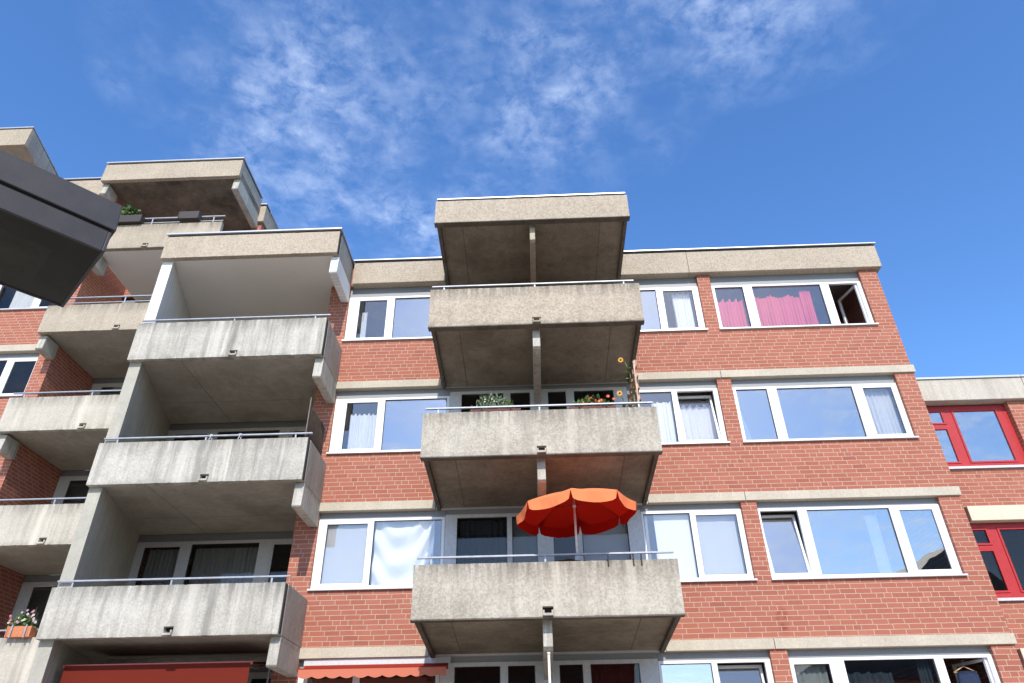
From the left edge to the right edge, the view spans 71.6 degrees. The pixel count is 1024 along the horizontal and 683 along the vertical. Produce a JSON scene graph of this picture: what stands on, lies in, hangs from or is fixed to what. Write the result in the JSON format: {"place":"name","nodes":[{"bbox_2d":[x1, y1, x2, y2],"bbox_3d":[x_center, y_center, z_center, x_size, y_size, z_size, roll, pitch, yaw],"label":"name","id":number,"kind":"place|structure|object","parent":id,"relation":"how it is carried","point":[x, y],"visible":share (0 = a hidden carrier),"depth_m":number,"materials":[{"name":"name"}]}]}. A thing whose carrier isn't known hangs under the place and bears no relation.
{"place":"outdoors","nodes":[
{"label":"outdoors","id":0,"kind":"place"},
{"bbox_2d":[0,126,278,682],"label":"apartment tower","id":1,"kind":"structure","parent":0,"point":[63,371],"depth_m":18.99,"materials":[{"name":"grey concrete"}]},
{"bbox_2d":[0,353,39,396],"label":"window","id":2,"kind":"structure","parent":1,"relation":"in","point":[11,359],"depth_m":18.94,"materials":[{"name":"metal"}]},
{"bbox_2d":[4,608,37,637],"bbox_3d":[-10.000,5.751,14.519,0.690,0.614,0.287,-2,-33,1],"label":"flower box","id":3,"kind":"object","parent":1,"relation":"attached to","point":[26,627],"visible":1,"depth_m":14.41,"materials":[{"name":"ceramic"}]},
{"bbox_2d":[9,291,34,307],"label":"curtain","id":4,"kind":"object","parent":1,"relation":"hanging from","point":[21,300],"visible":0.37,"depth_m":20.27,"materials":[{"name":"white fabric"}]},
{"bbox_2d":[0,285,47,310],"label":"window","id":5,"kind":"structure","parent":1,"relation":"in","point":[36,304],"depth_m":19.79,"materials":[{"name":"metal"}]},
{"bbox_2d":[3,572,188,637],"bbox_3d":[-10.021,6.856,16.895,4.085,2.595,0.070,-2,-33,1],"label":"window","id":6,"kind":"structure","parent":1,"relation":"in","point":[30,582],"depth_m":17.46,"materials":[{"name":"white plastic"}]},
{"bbox_2d":[89,378,124,394],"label":"window","id":7,"kind":"structure","parent":1,"relation":"in","point":[98,384],"depth_m":20.55,"materials":[{"name":"white glass"}]},
{"bbox_2d":[51,470,191,564],"bbox_3d":[-10.059,4.521,18.403,4.085,2.575,0.070,-2,-33,1],"label":"window","id":8,"kind":"structure","parent":1,"relation":"in","point":[66,477],"depth_m":18.96,"materials":[{"name":"white plastic"}]},
{"bbox_2d":[118,203,145,224],"bbox_3d":[-11.177,-3.681,20.672,1.014,0.714,0.347,-2,-33,1],"label":"flower box","id":9,"kind":"object","parent":1,"relation":"on","point":[130,215],"visible":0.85,"depth_m":20.49,"materials":[{"name":"grey plastic"}]},
{"bbox_2d":[177,211,201,222],"bbox_3d":[-9.305,-3.600,20.525,0.590,0.246,0.226,-2,-33,1],"label":"flower box","id":10,"kind":"object","parent":1,"relation":"on","point":[189,216],"visible":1,"depth_m":20.45,"materials":[{"name":"grey plastic"}]},
{"bbox_2d":[0,0,1023,377],"label":"sky","id":11,"kind":"structure","parent":0,"point":[895,125],"materials":[{"name":"blue"}]},
{"bbox_2d":[916,374,1023,668],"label":"apartment wing","id":12,"kind":"structure","parent":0,"point":[978,423],"depth_m":16.43,"materials":[{"name":"red brick"}]},
{"bbox_2d":[927,405,1023,469],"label":"window","id":13,"kind":"structure","parent":12,"relation":"in","point":[949,424],"depth_m":16.26,"materials":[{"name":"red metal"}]},
{"bbox_2d":[970,522,1023,600],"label":"window","id":14,"kind":"structure","parent":12,"relation":"in","point":[1014,592],"depth_m":14.83,"materials":[{"name":"red plastic"}]},
{"label":"ground","id":15,"kind":"structure","parent":0,"visible":0},
{"bbox_2d":[26,192,1023,682],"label":"apartment building","id":16,"kind":"structure","parent":15,"relation":"on","point":[544,312],"depth_m":14.61,"materials":[{"name":"red brick"}]},
{"bbox_2d":[141,549,179,584],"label":"curtain","id":17,"kind":"object","parent":16,"relation":"hanging from","point":[160,563],"visible":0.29,"depth_m":16.03,"materials":[{"name":"grey fabric"}]},
{"bbox_2d":[60,656,266,682],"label":"awning","id":18,"kind":"object","parent":16,"relation":"attached to","point":[234,669],"visible":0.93,"depth_m":12.21,"materials":[{"name":"red fabric"}]},
{"bbox_2d":[126,532,293,585],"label":"window","id":19,"kind":"structure","parent":16,"relation":"in","point":[267,542],"depth_m":16.04,"materials":[{"name":"white plastic"}]},
{"bbox_2d":[189,547,258,583],"bbox_3d":[-6.451,5.644,15.599,1.492,2.209,0.082,-2,-33,1],"label":"curtain","id":20,"kind":"object","parent":16,"relation":"hanging from","point":[218,562],"visible":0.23,"depth_m":15.99,"materials":[{"name":"grey fabric"}]},
{"bbox_2d":[166,421,306,440],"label":"window","id":21,"kind":"structure","parent":16,"relation":"in","point":[290,426],"depth_m":17.62,"materials":[{"name":"white plastic"}]},
{"bbox_2d":[247,664,271,682],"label":"window","id":22,"kind":"structure","parent":16,"relation":"in","point":[262,672],"depth_m":14.54,"materials":[{"name":"white plastic"}]},
{"bbox_2d":[305,397,324,454],"bbox_3d":[-4.092,1.939,14.739,0.031,1.163,1.134,-2,-33,1],"label":"privacy screen","id":23,"kind":"object","parent":16,"relation":"attached to","point":[314,425],"visible":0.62,"depth_m":14.73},
{"bbox_2d":[321,524,367,583],"bbox_3d":[-3.325,4.210,14.181,0.970,1.445,0.011,-2,-33,1],"label":"curtain","id":24,"kind":"object","parent":16,"relation":"hanging from","point":[344,555],"visible":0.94,"depth_m":14.16,"materials":[{"name":"white fabric"}]},
{"bbox_2d":[347,413,376,448],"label":"curtain","id":25,"kind":"object","parent":16,"relation":"hanging from","point":[362,432],"visible":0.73,"depth_m":15.69,"materials":[{"name":"white fabric"}]},
{"bbox_2d":[360,312,367,337],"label":"curtain","id":26,"kind":"object","parent":16,"relation":"hanging from","point":[363,326],"visible":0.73,"depth_m":17.31,"materials":[{"name":"white fabric"}]},
{"bbox_2d":[298,660,438,682],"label":"window","id":27,"kind":"structure","parent":16,"relation":"in","point":[355,679],"depth_m":12.84,"materials":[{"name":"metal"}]},
{"bbox_2d":[296,656,450,678],"bbox_3d":[-2.458,5.863,12.749,2.680,0.380,0.503,-2,-33,1],"label":"awning","id":28,"kind":"object","parent":16,"relation":"attached to","point":[372,667],"visible":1,"depth_m":12.54,"materials":[{"name":"red fabric"}]},
{"bbox_2d":[307,510,445,590],"bbox_3d":[-2.630,4.121,14.065,2.605,1.568,0.200,-2,-33,1],"label":"window","id":29,"kind":"structure","parent":16,"relation":"in","point":[369,518],"depth_m":14.27,"materials":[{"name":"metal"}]},
{"bbox_2d":[326,388,449,454],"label":"window","id":30,"kind":"structure","parent":16,"relation":"in","point":[343,399],"depth_m":15.88,"materials":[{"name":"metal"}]},
{"bbox_2d":[342,286,453,341],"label":"window","id":31,"kind":"structure","parent":16,"relation":"in","point":[390,295],"depth_m":17.45,"materials":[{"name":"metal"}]},
{"bbox_2d":[371,520,434,584],"bbox_3d":[-2.167,4.194,14.195,1.200,1.435,0.124,-2,-33,1],"label":"cloth","id":32,"kind":"object","parent":16,"relation":"hanging from","point":[400,547],"visible":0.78,"depth_m":14.23,"materials":[{"name":"white fabric"}]},
{"bbox_2d":[459,520,504,563],"bbox_3d":[-0.582,4.551,13.954,0.933,2.100,0.079,-2,-33,1],"label":"curtain","id":33,"kind":"object","parent":16,"relation":"hanging from","point":[478,538],"visible":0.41,"depth_m":14.30,"materials":[{"name":"grey fabric"}]},
{"bbox_2d":[470,393,520,411],"bbox_3d":[-0.319,1.229,13.483,0.970,0.589,0.319,-2,-33,1],"label":"flower box","id":34,"kind":"object","parent":16,"relation":"attached to","point":[503,403],"visible":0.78,"depth_m":13.44,"materials":[{"name":"red plastic"}]},
{"bbox_2d":[513,519,537,562],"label":"curtain","id":35,"kind":"object","parent":16,"relation":"hanging from","point":[524,542],"visible":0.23,"depth_m":14.21,"materials":[{"name":"grey fabric"}]},
{"bbox_2d":[449,383,627,412],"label":"window","id":36,"kind":"structure","parent":16,"relation":"in","point":[456,394],"depth_m":15.90,"materials":[{"name":"white plastic"}]},
{"bbox_2d":[444,505,645,563],"bbox_3d":[0.635,4.389,13.829,3.945,2.363,0.070,-2,-33,1],"label":"window","id":37,"kind":"structure","parent":16,"relation":"in","point":[545,545],"depth_m":14.13,"materials":[{"name":"white plastic"}]},
{"bbox_2d":[547,652,550,682],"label":"pole","id":38,"kind":"object","parent":16,"relation":"on","point":[549,671],"visible":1,"depth_m":10.97,"materials":[{"name":"white metal"}]},
{"bbox_2d":[439,653,659,682],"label":"window","id":39,"kind":"structure","parent":16,"relation":"in","point":[648,662],"depth_m":12.86,"materials":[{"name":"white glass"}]},
{"bbox_2d":[516,488,636,560],"bbox_3d":[1.098,3.182,12.040,1.951,1.439,1.955,7,-34,-12],"label":"parasol","id":40,"kind":"object","parent":16,"relation":"attached to","point":[570,512],"visible":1,"depth_m":12.64,"materials":[{"name":"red fabric"}]},
{"bbox_2d":[569,393,615,408],"bbox_3d":[1.520,1.237,13.406,0.888,0.443,0.347,-2,-33,1],"label":"flower box","id":41,"kind":"object","parent":16,"relation":"attached to","point":[586,399],"visible":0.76,"depth_m":13.36,"materials":[{"name":"red plastic"}]},
{"bbox_2d":[583,518,629,560],"bbox_3d":[1.873,4.456,13.888,0.905,2.120,0.004,-2,-33,1],"label":"curtain","id":42,"kind":"object","parent":16,"relation":"hanging from","point":[615,539],"visible":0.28,"depth_m":14.16,"materials":[{"name":"white fabric"}]},
{"bbox_2d":[591,664,638,682],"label":"curtain","id":43,"kind":"object","parent":16,"relation":"hanging from","point":[621,673],"visible":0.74,"depth_m":12.88,"materials":[{"name":"red fabric"}]},
{"bbox_2d":[617,391,628,406],"bbox_3d":[2.103,1.274,13.344,0.206,0.799,0.162,-2,-33,1],"label":"sunflower","id":44,"kind":"object","parent":16,"relation":"on","point":[619,393],"visible":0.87,"depth_m":13.52,"materials":[{"name":"yellow plant"}]},
{"bbox_2d":[618,358,635,406],"bbox_3d":[2.248,0.967,13.555,0.282,1.538,0.183,-17,-36,23],"label":"sunflower","id":45,"kind":"object","parent":16,"relation":"on","point":[626,371],"visible":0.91,"depth_m":13.70,"materials":[{"name":"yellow plant"}]},
{"bbox_2d":[628,360,640,407],"bbox_3d":[2.436,1.333,14.085,0.069,1.593,1.330,-2,-33,1],"label":"trellis","id":46,"kind":"object","parent":16,"relation":"attached to","point":[636,386],"visible":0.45,"depth_m":13.89,"materials":[{"name":"brown wood"}]},
{"bbox_2d":[614,278,707,332],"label":"window","id":47,"kind":"structure","parent":16,"relation":"in","point":[660,286],"depth_m":17.28,"materials":[{"name":"plastic"}]},
{"bbox_2d":[651,402,675,441],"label":"curtain","id":48,"kind":"object","parent":16,"relation":"hanging from","point":[666,422],"visible":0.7,"depth_m":15.55,"materials":[{"name":"white fabric"}]},
{"bbox_2d":[653,514,696,577],"bbox_3d":[3.221,4.025,14.061,0.711,1.405,0.006,-2,-33,1],"label":"curtain","id":49,"kind":"object","parent":16,"relation":"hanging from","point":[673,532],"visible":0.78,"depth_m":14.10,"materials":[{"name":"white fabric"}]},
{"bbox_2d":[626,381,730,444],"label":"window","id":50,"kind":"structure","parent":16,"relation":"in","point":[673,388],"depth_m":15.75,"materials":[{"name":"metal"}]},
{"bbox_2d":[671,293,694,327],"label":"curtain","id":51,"kind":"object","parent":16,"relation":"hanging from","point":[683,312],"visible":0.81,"depth_m":17.14,"materials":[{"name":"white fabric"}]},
{"bbox_2d":[680,405,716,439],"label":"curtain","id":52,"kind":"object","parent":16,"relation":"hanging from","point":[698,422],"visible":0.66,"depth_m":15.71,"materials":[{"name":"white fabric"}]},
{"bbox_2d":[640,503,757,582],"bbox_3d":[3.605,3.928,13.922,2.045,1.568,0.200,-2,-33,1],"label":"window","id":53,"kind":"structure","parent":16,"relation":"in","point":[717,509],"depth_m":14.14,"materials":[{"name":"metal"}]},
{"bbox_2d":[657,650,773,682],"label":"window","id":54,"kind":"structure","parent":16,"relation":"in","point":[671,658],"depth_m":12.82,"materials":[{"name":"plastic"}]},
{"bbox_2d":[696,515,744,574],"bbox_3d":[4.096,3.998,14.040,0.792,1.405,0.014,-2,-33,1],"label":"curtain","id":55,"kind":"object","parent":16,"relation":"hanging from","point":[719,546],"visible":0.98,"depth_m":14.02,"materials":[{"name":"white fabric"}]},
{"bbox_2d":[717,299,747,327],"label":"curtain","id":56,"kind":"object","parent":16,"relation":"hanging from","point":[732,314],"visible":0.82,"depth_m":17.05,"materials":[{"name":"pink fabric"}]},
{"bbox_2d":[740,411,751,439],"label":"curtain","id":57,"kind":"object","parent":16,"relation":"hanging from","point":[747,434],"visible":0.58,"depth_m":15.38,"materials":[{"name":"white fabric"}]},
{"bbox_2d":[754,295,807,325],"bbox_3d":[6.516,-0.685,17.040,1.290,1.070,0.081,-2,-33,1],"label":"curtain","id":58,"kind":"object","parent":16,"relation":"hanging from","point":[787,310],"visible":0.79,"depth_m":17.06,"materials":[{"name":"pink fabric"}]},
{"bbox_2d":[709,272,878,329],"bbox_3d":[6.653,-0.812,17.232,3.650,1.648,0.848,-2,-33,1],"label":"window","id":59,"kind":"structure","parent":16,"relation":"in","point":[824,280],"depth_m":17.25,"materials":[{"name":"plastic"}]},
{"bbox_2d":[798,290,818,324],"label":"curtain","id":60,"kind":"object","parent":16,"relation":"hanging from","point":[808,308],"visible":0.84,"depth_m":17.02,"materials":[{"name":"pink fabric"}]},
{"bbox_2d":[794,665,829,682],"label":"curtain","id":61,"kind":"object","parent":16,"relation":"hanging from","point":[811,673],"visible":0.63,"depth_m":12.76,"materials":[{"name":"grey fabric"}]},
{"bbox_2d":[731,375,918,442],"bbox_3d":[6.681,1.447,15.389,3.650,1.583,0.200,-2,-33,1],"label":"window","id":62,"kind":"structure","parent":16,"relation":"in","point":[857,384],"depth_m":15.60,"materials":[{"name":"metal"}]},
{"bbox_2d":[756,498,967,580],"bbox_3d":[6.724,3.886,13.937,3.650,1.568,0.406,-2,-33,1],"label":"window","id":63,"kind":"structure","parent":16,"relation":"in","point":[893,506],"depth_m":13.96,"materials":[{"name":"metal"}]},
{"bbox_2d":[847,671,893,682],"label":"curtain","id":64,"kind":"object","parent":16,"relation":"hanging from","point":[869,677],"visible":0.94,"depth_m":12.71,"materials":[{"name":"white fabric"}]},
{"bbox_2d":[864,514,891,572],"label":"curtain","id":65,"kind":"object","parent":16,"relation":"hanging from","point":[879,549],"visible":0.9,"depth_m":13.96,"materials":[{"name":"white fabric"}]},
{"bbox_2d":[863,388,902,433],"bbox_3d":[8.076,1.550,15.495,0.631,1.325,0.055,-2,-33,1],"label":"curtain","id":66,"kind":"object","parent":16,"relation":"hanging from","point":[882,411],"visible":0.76,"depth_m":15.50,"materials":[{"name":"white fabric"}]},
{"bbox_2d":[787,646,1000,682],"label":"window","id":67,"kind":"structure","parent":16,"relation":"in","point":[834,658],"depth_m":12.73,"materials":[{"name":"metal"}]},
{"bbox_2d":[915,660,934,682],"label":"curtain","id":68,"kind":"object","parent":16,"relation":"hanging from","point":[924,669],"visible":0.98,"depth_m":12.73,"materials":[{"name":"white fabric"}]},
{"bbox_2d":[953,660,973,672],"bbox_3d":[8.098,5.834,12.744,0.410,0.213,0.022,-2,-33,1],"label":"clothes hanger","id":69,"kind":"object","parent":16,"relation":"hanging from","point":[962,667],"visible":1,"depth_m":12.71,"materials":[{"name":"brown wood"}]},
{"bbox_2d":[957,671,980,682],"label":"jeans","id":70,"kind":"object","parent":69,"relation":"hanging from","point":[968,676],"visible":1,"depth_m":12.60,"materials":[{"name":"blue fabric"}]},
{"label":"forecourt","id":71,"kind":"structure","parent":0,"visible":0},
{"bbox_2d":[0,149,121,307],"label":"street lamp","id":72,"kind":"object","parent":71,"relation":"on","point":[56,233],"visible":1,"depth_m":3.03,"materials":[{"name":"black metal"}]}
]}

